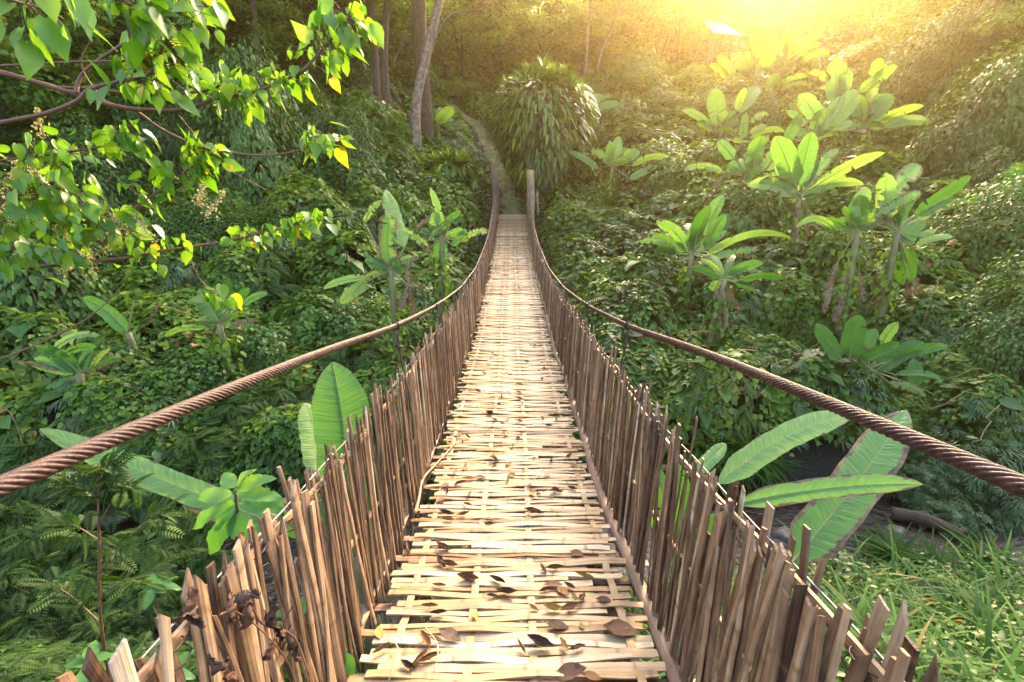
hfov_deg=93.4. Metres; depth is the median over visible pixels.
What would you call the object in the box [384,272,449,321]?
dark creeper mound
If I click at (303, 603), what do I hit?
broad leaf weed
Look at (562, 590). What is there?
fallen leaf
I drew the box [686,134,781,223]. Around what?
banana plant
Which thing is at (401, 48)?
feathery shrub
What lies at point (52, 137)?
dark creeper mound
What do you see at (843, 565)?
grass tuft
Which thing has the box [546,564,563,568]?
fallen leaf
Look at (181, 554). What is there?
feathery shrub
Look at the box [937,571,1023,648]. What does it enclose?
grass tuft
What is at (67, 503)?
feathery shrub
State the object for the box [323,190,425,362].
banana plant
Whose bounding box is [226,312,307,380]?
dark creeper mound
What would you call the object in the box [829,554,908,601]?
grass tuft
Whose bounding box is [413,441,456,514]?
fallen stick
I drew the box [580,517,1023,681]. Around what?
grass
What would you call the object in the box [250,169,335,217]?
creeper mound
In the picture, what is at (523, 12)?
hillside tree
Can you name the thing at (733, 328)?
fingered leaf shrub
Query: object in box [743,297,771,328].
fingered leaf shrub
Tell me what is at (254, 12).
hillside tree
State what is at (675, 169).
leafy bush
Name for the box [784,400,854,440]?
creeper mound
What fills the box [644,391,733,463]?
grass tuft
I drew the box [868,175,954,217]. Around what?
feathery shrub
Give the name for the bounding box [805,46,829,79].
fingered leaf shrub
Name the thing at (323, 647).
bamboo railing
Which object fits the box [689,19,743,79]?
hut
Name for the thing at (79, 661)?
broad leaf weed
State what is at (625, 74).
fingered leaf shrub
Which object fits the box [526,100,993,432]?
palmate leaf cover
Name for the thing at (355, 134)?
dark creeper mound
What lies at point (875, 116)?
banana plant
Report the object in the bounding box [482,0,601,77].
hillside tree
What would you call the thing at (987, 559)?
grass tuft
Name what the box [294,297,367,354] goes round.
dark creeper mound
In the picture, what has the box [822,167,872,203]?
feathery shrub
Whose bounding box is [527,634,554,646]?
fallen leaf
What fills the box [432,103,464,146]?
banana plant
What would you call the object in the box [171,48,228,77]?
dark creeper mound
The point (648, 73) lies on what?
leafy bush
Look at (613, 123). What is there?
leafy bush
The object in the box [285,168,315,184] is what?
dark creeper mound
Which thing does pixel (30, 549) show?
feathery shrub
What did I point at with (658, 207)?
fingered leaf shrub
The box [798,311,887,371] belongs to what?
grass tuft
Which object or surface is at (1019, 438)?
creeper mound
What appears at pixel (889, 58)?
leafy bush
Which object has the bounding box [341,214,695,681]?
bamboo footbridge
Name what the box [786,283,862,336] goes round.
fingered leaf shrub
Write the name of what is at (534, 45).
hillside tree
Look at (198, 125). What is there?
dark creeper mound
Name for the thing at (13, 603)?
feathery shrub
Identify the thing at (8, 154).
dark creeper mound
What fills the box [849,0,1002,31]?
hillside tree
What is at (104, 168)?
dark creeper mound
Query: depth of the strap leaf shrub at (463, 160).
18.72 m
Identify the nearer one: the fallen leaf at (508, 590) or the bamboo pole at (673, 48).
the fallen leaf at (508, 590)
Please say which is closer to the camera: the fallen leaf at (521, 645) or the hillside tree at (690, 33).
the fallen leaf at (521, 645)
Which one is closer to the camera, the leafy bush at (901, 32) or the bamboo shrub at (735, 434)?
the bamboo shrub at (735, 434)
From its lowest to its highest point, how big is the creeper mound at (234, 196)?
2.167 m
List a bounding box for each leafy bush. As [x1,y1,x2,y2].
[298,101,331,121]
[318,86,410,144]
[381,122,426,157]
[388,54,446,94]
[434,118,473,148]
[440,76,476,99]
[587,53,622,68]
[597,109,660,133]
[611,61,681,93]
[624,135,705,168]
[634,143,712,199]
[647,91,707,118]
[676,137,739,174]
[750,23,822,99]
[829,24,908,74]
[843,8,905,52]
[852,49,916,105]
[872,17,946,67]
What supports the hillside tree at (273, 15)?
on the ground at (822, 460)
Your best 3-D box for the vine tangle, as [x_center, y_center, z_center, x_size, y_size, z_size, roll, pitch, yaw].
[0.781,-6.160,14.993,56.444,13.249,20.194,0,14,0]
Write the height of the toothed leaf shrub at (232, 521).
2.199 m
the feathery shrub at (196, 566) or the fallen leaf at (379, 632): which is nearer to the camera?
the fallen leaf at (379, 632)
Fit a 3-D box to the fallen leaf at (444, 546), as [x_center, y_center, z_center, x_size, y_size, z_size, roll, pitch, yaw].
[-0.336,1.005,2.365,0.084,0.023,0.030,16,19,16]
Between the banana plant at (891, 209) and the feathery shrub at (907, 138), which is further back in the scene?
the feathery shrub at (907, 138)
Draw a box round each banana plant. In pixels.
[11,331,120,433]
[39,428,295,539]
[82,296,154,377]
[147,277,267,382]
[297,362,387,673]
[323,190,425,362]
[405,188,487,339]
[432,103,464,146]
[569,136,668,207]
[585,93,618,120]
[607,377,713,572]
[633,195,789,323]
[682,86,783,167]
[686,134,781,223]
[691,255,783,348]
[697,410,922,566]
[710,26,775,111]
[748,132,884,281]
[761,20,828,113]
[784,89,857,199]
[796,187,880,336]
[808,57,896,169]
[815,315,958,441]
[841,93,930,174]
[866,163,970,329]
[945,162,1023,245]
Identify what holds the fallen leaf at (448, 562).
on the bamboo footbridge
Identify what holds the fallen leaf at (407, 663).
on the bamboo footbridge
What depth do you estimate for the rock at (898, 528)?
6.71 m
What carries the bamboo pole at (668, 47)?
on the ground at (822, 460)
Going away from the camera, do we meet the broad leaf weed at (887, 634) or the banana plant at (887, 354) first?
the broad leaf weed at (887, 634)
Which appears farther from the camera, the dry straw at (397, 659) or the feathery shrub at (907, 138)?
the feathery shrub at (907, 138)
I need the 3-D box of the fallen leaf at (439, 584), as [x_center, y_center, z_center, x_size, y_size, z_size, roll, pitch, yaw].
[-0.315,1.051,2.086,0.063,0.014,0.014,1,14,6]
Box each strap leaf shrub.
[421,147,480,199]
[464,168,488,199]
[477,51,600,204]
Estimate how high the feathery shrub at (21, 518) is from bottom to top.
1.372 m
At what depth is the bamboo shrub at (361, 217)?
13.11 m
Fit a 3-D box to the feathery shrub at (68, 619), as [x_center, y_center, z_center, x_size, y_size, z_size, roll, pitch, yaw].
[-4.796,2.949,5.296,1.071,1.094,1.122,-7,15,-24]
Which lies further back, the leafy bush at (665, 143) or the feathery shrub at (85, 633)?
the leafy bush at (665, 143)
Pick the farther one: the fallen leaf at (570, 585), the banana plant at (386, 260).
the banana plant at (386, 260)
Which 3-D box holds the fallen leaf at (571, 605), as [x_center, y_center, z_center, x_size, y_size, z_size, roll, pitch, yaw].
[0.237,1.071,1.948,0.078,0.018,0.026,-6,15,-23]
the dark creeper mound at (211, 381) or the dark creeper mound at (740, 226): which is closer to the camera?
the dark creeper mound at (211, 381)
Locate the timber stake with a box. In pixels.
[536,191,538,214]
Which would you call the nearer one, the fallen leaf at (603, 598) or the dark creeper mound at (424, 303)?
the fallen leaf at (603, 598)
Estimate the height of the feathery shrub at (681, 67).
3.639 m
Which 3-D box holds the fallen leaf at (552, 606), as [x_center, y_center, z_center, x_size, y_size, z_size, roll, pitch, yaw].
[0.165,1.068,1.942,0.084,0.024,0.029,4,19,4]
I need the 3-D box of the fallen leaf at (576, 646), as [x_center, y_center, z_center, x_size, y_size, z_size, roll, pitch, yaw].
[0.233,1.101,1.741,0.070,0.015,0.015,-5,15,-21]
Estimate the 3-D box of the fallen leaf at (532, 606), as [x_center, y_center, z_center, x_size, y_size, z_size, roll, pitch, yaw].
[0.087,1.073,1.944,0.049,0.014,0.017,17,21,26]
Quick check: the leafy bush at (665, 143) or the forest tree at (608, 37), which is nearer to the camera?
the leafy bush at (665, 143)
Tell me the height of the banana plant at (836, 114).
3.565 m
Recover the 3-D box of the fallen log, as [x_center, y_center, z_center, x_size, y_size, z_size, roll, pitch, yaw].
[5.819,2.537,6.786,0.791,0.223,0.211,11,18,38]
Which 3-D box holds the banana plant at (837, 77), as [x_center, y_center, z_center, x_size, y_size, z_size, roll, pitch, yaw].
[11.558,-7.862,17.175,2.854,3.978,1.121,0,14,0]
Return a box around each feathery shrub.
[0,440,77,511]
[0,500,73,565]
[0,517,101,591]
[0,553,63,636]
[0,600,74,654]
[21,500,94,535]
[26,560,125,641]
[28,531,129,594]
[33,465,130,527]
[55,607,152,657]
[76,567,183,647]
[90,522,156,576]
[94,458,200,528]
[110,532,195,591]
[117,339,214,401]
[144,503,215,553]
[165,418,241,481]
[175,547,233,592]
[196,387,277,437]
[208,234,311,311]
[250,373,315,413]
[314,322,408,385]
[388,28,409,64]
[665,60,715,91]
[683,387,727,429]
[727,174,743,183]
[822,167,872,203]
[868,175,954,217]
[885,121,937,158]
[966,298,1023,368]
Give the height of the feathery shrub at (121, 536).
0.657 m
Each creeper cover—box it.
[0,0,1023,504]
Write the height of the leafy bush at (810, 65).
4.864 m
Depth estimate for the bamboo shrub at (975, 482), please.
7.06 m
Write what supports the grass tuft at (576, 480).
on the ground at (822, 460)
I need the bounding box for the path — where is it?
[448,103,521,216]
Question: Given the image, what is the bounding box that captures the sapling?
[17,436,189,678]
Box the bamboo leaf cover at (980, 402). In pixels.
[699,244,1023,465]
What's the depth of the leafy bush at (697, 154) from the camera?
17.68 m
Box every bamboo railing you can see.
[54,192,497,681]
[527,194,939,681]
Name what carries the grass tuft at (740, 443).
on the ground at (822, 460)
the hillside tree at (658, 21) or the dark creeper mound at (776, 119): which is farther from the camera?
the hillside tree at (658, 21)
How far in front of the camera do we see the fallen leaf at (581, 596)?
2.01 m
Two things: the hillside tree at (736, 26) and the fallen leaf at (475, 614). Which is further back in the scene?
the hillside tree at (736, 26)
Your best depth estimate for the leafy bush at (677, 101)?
22.75 m
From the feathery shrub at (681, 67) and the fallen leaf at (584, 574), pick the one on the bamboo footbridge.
the fallen leaf at (584, 574)
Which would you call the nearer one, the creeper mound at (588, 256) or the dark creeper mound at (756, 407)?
the dark creeper mound at (756, 407)
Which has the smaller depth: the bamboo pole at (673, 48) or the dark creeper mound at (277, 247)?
the dark creeper mound at (277, 247)
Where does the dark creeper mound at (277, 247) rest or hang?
on the ground at (822, 460)
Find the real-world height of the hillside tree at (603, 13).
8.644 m
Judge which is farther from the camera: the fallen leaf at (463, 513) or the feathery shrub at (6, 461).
the feathery shrub at (6, 461)
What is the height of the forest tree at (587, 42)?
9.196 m
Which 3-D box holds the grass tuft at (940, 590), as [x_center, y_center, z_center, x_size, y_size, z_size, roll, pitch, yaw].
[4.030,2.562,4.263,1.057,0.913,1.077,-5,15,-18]
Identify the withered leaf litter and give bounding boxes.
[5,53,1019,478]
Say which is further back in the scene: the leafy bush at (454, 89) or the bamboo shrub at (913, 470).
the leafy bush at (454, 89)
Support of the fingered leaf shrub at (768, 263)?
on the ground at (822, 460)
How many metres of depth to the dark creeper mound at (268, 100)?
18.98 m
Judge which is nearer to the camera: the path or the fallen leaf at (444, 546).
the fallen leaf at (444, 546)
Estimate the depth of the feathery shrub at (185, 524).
6.26 m
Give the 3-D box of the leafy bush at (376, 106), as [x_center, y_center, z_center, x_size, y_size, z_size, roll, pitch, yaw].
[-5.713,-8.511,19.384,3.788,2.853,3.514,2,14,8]
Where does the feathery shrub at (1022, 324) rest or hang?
on the ground at (822, 460)
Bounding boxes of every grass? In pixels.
[437,101,568,227]
[541,211,961,497]
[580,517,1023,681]
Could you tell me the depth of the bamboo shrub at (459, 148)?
20.09 m
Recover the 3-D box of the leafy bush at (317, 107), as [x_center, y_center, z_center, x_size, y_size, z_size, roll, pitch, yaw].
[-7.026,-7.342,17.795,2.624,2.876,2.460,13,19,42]
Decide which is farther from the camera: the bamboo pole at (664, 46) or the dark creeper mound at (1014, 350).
the bamboo pole at (664, 46)
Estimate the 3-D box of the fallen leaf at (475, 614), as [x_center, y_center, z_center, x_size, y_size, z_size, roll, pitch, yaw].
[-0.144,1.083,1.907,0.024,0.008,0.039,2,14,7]
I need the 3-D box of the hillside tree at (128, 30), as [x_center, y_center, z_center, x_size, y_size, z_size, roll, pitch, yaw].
[-11.142,-12.440,13.159,10.743,15.686,11.463,11,18,37]
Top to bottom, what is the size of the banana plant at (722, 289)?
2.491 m
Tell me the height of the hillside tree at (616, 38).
5.979 m
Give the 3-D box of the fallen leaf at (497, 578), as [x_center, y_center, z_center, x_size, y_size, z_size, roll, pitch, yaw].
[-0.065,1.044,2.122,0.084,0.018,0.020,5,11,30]
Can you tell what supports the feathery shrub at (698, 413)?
on the ground at (822, 460)
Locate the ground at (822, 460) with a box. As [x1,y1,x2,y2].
[0,0,1023,681]
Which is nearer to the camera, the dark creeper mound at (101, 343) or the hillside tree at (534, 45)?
the dark creeper mound at (101, 343)
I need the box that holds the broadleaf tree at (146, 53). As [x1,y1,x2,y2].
[0,0,383,359]
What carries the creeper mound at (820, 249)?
on the ground at (822, 460)
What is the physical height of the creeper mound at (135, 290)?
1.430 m
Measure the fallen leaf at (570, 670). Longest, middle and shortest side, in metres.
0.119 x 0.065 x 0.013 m
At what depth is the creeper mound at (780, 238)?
12.45 m
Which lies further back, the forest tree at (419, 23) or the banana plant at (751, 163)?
the forest tree at (419, 23)
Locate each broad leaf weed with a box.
[64,640,113,681]
[138,573,181,613]
[179,649,195,679]
[276,596,308,623]
[881,632,939,654]
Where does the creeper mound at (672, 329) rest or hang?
on the ground at (822, 460)
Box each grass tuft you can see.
[549,460,594,506]
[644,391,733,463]
[662,415,740,487]
[681,413,777,496]
[717,423,805,491]
[764,290,847,348]
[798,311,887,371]
[812,538,876,590]
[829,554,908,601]
[847,511,954,589]
[882,526,1013,593]
[898,563,1018,641]
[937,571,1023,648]
[939,519,1023,593]
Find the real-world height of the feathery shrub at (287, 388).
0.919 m
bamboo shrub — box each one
[143,254,212,332]
[257,219,301,282]
[282,187,362,218]
[327,53,400,109]
[337,201,378,253]
[344,247,387,282]
[434,130,491,187]
[448,280,482,308]
[551,274,581,295]
[710,404,754,441]
[884,448,968,519]
[901,483,1003,539]
[905,427,1023,511]
[948,413,1023,473]
[962,483,1023,535]
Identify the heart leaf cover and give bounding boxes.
[0,119,1014,468]
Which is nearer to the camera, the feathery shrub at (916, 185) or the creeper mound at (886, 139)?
the feathery shrub at (916, 185)
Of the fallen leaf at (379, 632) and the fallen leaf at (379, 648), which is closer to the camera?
the fallen leaf at (379, 648)
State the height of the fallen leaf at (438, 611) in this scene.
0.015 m
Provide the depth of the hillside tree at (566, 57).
35.78 m
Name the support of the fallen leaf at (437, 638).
on the bamboo footbridge
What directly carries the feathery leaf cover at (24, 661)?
on the ground at (822, 460)
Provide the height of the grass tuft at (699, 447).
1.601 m
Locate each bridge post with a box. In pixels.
[491,169,499,214]
[526,169,534,219]
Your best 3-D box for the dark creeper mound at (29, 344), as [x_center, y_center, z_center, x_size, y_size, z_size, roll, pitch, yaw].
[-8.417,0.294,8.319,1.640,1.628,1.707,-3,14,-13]
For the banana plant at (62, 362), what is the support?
on the ground at (822, 460)
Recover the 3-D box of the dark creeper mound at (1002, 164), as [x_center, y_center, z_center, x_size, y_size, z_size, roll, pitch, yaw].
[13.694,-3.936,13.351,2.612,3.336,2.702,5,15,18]
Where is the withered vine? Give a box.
[171,587,309,681]
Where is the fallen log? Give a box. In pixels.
[891,506,964,537]
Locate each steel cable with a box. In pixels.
[0,179,495,498]
[528,179,1023,497]
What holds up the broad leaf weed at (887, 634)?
on the ground at (822, 460)
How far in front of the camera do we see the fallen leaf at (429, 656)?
1.69 m
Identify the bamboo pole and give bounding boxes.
[656,28,661,49]
[659,33,668,61]
[664,36,672,63]
[669,28,676,71]
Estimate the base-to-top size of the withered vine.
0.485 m
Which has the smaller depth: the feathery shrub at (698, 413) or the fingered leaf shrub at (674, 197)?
the feathery shrub at (698, 413)
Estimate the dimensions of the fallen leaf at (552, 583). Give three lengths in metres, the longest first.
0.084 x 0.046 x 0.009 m
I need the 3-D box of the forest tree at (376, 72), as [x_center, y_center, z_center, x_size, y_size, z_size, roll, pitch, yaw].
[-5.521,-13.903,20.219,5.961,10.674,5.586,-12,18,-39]
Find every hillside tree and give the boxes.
[0,0,147,148]
[3,0,201,99]
[94,0,264,64]
[125,19,154,145]
[194,0,343,66]
[231,0,395,86]
[250,0,259,100]
[284,0,446,82]
[401,0,520,78]
[444,0,543,64]
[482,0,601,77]
[505,14,574,74]
[513,36,588,89]
[527,10,639,75]
[564,0,661,48]
[565,0,702,67]
[627,0,736,68]
[634,0,701,48]
[666,0,771,57]
[746,0,820,7]
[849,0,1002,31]
[864,0,1016,63]
[917,4,1023,94]
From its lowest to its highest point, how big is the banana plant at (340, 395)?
2.679 m
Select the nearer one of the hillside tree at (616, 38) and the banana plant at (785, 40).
the banana plant at (785, 40)
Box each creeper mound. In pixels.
[0,145,34,168]
[0,182,121,300]
[0,219,119,349]
[0,314,76,395]
[8,99,170,248]
[29,117,91,167]
[58,328,162,401]
[85,62,205,199]
[95,265,192,323]
[135,233,212,287]
[139,185,261,265]
[155,55,237,164]
[156,341,246,422]
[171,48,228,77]
[173,16,304,210]
[177,166,266,214]
[212,201,315,272]
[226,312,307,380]
[248,69,291,115]
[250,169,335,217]
[257,285,352,338]
[262,77,343,173]
[274,57,337,102]
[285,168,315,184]
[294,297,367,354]
[295,85,341,114]
[300,248,376,306]
[303,93,385,184]
[328,155,392,201]
[341,294,405,345]
[349,190,386,223]
[365,181,437,264]
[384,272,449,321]
[540,123,575,172]
[549,232,607,259]
[574,267,624,300]
[606,321,677,371]
[607,37,678,84]
[610,286,680,350]
[640,86,681,115]
[692,167,786,259]
[695,76,753,117]
[707,83,785,148]
[716,333,802,429]
[746,265,834,332]
[759,222,814,267]
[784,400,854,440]
[793,228,880,290]
[810,215,879,256]
[826,255,918,315]
[846,123,909,146]
[869,0,1013,127]
[877,380,945,432]
[884,203,1019,290]
[886,349,992,408]
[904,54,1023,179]
[913,161,1023,297]
[918,122,975,175]
[918,284,1001,334]
[927,87,970,124]
[935,249,1023,387]
[945,397,1023,461]
[948,137,1023,229]
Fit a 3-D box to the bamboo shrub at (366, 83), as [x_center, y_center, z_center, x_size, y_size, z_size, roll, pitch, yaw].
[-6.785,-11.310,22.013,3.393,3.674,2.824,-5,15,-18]
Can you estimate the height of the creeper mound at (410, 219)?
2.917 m
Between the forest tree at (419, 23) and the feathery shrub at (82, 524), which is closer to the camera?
the feathery shrub at (82, 524)
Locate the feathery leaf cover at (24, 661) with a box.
[0,217,1018,681]
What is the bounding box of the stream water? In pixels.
[1,489,1023,649]
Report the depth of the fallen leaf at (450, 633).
1.81 m
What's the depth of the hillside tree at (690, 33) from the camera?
34.90 m
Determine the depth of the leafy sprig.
1.64 m
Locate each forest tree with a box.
[361,0,408,102]
[380,0,411,127]
[407,0,435,165]
[410,0,484,172]
[584,0,591,90]
[591,0,655,87]
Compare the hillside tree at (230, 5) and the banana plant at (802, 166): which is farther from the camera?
the hillside tree at (230, 5)
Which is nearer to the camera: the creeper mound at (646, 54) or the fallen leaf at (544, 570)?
the fallen leaf at (544, 570)
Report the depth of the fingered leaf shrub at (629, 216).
14.81 m
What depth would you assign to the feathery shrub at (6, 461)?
6.81 m
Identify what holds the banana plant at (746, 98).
on the ground at (822, 460)
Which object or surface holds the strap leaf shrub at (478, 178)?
on the ground at (822, 460)
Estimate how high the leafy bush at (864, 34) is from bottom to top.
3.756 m
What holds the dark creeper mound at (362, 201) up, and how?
on the ground at (822, 460)
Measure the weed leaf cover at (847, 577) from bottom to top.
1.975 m
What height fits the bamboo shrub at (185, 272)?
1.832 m
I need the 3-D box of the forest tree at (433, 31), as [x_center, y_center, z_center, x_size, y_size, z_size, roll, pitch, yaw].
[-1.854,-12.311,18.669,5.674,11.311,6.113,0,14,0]
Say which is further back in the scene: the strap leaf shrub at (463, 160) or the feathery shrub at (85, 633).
the strap leaf shrub at (463, 160)
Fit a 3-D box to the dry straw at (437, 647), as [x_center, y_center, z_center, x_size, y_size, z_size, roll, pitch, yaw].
[-0.284,1.101,1.739,0.032,0.027,0.222,-5,15,-18]
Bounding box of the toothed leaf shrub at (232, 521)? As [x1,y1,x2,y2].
[192,469,286,553]
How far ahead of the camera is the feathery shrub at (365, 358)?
8.88 m
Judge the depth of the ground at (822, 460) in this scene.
12.24 m
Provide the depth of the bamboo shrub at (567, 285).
12.79 m
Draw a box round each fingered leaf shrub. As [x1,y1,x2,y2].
[565,216,608,239]
[591,210,656,247]
[596,57,653,99]
[602,94,665,127]
[639,190,693,229]
[654,191,689,215]
[664,294,709,324]
[685,310,757,343]
[704,289,781,334]
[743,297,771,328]
[744,244,814,280]
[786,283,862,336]
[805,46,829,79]
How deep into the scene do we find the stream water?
6.53 m
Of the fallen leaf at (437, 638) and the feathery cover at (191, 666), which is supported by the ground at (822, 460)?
the feathery cover at (191, 666)
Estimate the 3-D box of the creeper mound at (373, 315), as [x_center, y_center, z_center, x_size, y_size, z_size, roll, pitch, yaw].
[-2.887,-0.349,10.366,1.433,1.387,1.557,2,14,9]
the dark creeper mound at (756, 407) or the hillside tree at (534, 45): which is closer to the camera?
the dark creeper mound at (756, 407)
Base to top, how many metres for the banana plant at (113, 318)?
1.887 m
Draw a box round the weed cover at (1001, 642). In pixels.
[0,508,1023,681]
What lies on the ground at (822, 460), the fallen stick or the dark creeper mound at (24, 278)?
the dark creeper mound at (24, 278)
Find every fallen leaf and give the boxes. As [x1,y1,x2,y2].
[372,642,389,652]
[374,626,383,638]
[400,659,414,668]
[406,540,411,550]
[409,649,426,669]
[419,651,440,661]
[420,629,430,645]
[421,602,437,606]
[429,609,446,613]
[430,636,441,640]
[432,582,445,585]
[436,541,450,549]
[436,554,445,566]
[439,509,453,514]
[439,627,460,641]
[440,559,457,565]
[442,517,454,519]
[456,511,468,514]
[457,572,478,580]
[473,611,478,619]
[486,593,498,596]
[489,575,504,582]
[495,587,517,593]
[517,638,525,652]
[524,507,543,513]
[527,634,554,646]
[528,603,538,610]
[539,586,551,590]
[540,563,546,573]
[543,580,561,586]
[543,602,561,609]
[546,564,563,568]
[547,620,568,628]
[550,486,562,491]
[555,662,585,680]
[556,586,568,594]
[560,637,567,650]
[562,602,579,608]
[564,581,575,587]
[568,643,584,649]
[570,549,583,554]
[575,571,593,577]
[578,593,584,599]
[581,670,601,679]
[596,596,610,601]
[603,619,637,635]
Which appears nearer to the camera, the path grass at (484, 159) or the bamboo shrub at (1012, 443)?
the bamboo shrub at (1012, 443)
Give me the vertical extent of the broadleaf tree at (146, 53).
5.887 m
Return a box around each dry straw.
[388,636,398,680]
[424,626,438,672]
[524,479,562,503]
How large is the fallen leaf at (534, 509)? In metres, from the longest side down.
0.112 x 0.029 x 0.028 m
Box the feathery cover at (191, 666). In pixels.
[0,430,431,681]
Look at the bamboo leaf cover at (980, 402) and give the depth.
8.21 m
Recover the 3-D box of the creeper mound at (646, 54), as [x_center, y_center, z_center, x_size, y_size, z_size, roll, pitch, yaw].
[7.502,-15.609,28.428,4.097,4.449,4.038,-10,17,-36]
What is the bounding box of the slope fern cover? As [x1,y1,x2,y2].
[0,76,1010,501]
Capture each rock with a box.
[85,506,129,527]
[771,526,789,541]
[885,524,904,534]
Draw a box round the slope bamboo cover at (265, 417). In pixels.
[3,77,1023,479]
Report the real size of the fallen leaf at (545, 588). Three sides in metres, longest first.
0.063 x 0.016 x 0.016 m
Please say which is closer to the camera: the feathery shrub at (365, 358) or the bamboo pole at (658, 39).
the feathery shrub at (365, 358)
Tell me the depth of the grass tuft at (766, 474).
7.59 m
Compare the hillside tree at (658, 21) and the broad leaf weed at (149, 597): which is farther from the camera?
the hillside tree at (658, 21)
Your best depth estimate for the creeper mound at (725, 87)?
22.15 m
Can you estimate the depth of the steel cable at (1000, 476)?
0.93 m
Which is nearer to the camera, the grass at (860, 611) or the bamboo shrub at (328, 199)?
the grass at (860, 611)
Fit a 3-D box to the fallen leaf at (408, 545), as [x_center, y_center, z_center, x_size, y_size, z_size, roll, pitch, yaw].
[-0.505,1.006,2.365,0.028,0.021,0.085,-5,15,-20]
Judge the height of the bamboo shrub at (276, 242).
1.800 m
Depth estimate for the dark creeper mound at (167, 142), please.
13.84 m
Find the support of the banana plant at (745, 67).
on the ground at (822, 460)
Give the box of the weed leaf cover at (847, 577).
[634,549,1023,678]
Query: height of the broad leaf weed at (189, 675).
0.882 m
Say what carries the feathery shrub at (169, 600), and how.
on the ground at (822, 460)
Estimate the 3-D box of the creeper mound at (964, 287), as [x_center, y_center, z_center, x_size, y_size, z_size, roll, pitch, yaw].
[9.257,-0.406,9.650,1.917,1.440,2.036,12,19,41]
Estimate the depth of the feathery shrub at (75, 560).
5.64 m
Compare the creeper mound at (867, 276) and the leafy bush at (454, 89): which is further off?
the leafy bush at (454, 89)
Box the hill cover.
[392,0,979,83]
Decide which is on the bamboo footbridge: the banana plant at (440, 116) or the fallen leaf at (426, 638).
the fallen leaf at (426, 638)
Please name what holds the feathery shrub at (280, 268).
on the ground at (822, 460)
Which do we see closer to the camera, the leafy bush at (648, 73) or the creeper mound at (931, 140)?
the creeper mound at (931, 140)
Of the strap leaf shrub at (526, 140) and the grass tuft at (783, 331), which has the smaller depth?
the grass tuft at (783, 331)
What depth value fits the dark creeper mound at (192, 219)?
11.22 m
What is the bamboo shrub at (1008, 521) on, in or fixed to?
on the ground at (822, 460)
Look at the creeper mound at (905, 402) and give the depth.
8.09 m
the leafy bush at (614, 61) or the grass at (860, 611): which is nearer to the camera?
the grass at (860, 611)
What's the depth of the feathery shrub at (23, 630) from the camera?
4.79 m
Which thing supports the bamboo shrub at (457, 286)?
on the ground at (822, 460)
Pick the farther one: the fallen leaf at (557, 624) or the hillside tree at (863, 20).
the hillside tree at (863, 20)
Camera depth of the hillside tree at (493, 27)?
28.52 m
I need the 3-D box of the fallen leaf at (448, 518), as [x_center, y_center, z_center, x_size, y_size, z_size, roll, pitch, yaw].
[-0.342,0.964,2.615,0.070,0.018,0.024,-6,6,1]
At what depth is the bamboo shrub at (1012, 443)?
7.33 m
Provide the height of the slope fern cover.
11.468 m
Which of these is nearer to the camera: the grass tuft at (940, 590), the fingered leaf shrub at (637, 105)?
the grass tuft at (940, 590)
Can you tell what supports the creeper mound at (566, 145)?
on the ground at (822, 460)
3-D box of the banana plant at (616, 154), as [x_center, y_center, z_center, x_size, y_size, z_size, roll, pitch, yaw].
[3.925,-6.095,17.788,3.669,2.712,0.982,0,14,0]
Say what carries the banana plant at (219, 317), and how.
on the ground at (822, 460)
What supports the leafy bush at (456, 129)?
on the ground at (822, 460)
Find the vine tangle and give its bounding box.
[0,64,1014,493]
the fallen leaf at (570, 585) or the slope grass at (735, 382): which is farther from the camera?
the slope grass at (735, 382)
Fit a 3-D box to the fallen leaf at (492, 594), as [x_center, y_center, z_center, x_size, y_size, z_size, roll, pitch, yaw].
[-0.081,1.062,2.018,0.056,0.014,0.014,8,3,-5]
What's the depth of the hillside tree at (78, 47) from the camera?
16.27 m
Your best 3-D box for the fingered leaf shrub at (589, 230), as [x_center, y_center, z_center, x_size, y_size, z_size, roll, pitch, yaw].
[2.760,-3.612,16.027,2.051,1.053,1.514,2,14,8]
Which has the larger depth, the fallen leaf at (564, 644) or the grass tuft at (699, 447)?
the grass tuft at (699, 447)
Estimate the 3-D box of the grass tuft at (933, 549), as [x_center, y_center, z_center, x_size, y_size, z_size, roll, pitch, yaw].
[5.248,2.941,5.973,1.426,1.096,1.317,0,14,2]
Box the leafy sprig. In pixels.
[345,652,354,674]
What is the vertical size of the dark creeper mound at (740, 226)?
2.974 m
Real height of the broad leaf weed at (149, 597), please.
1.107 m

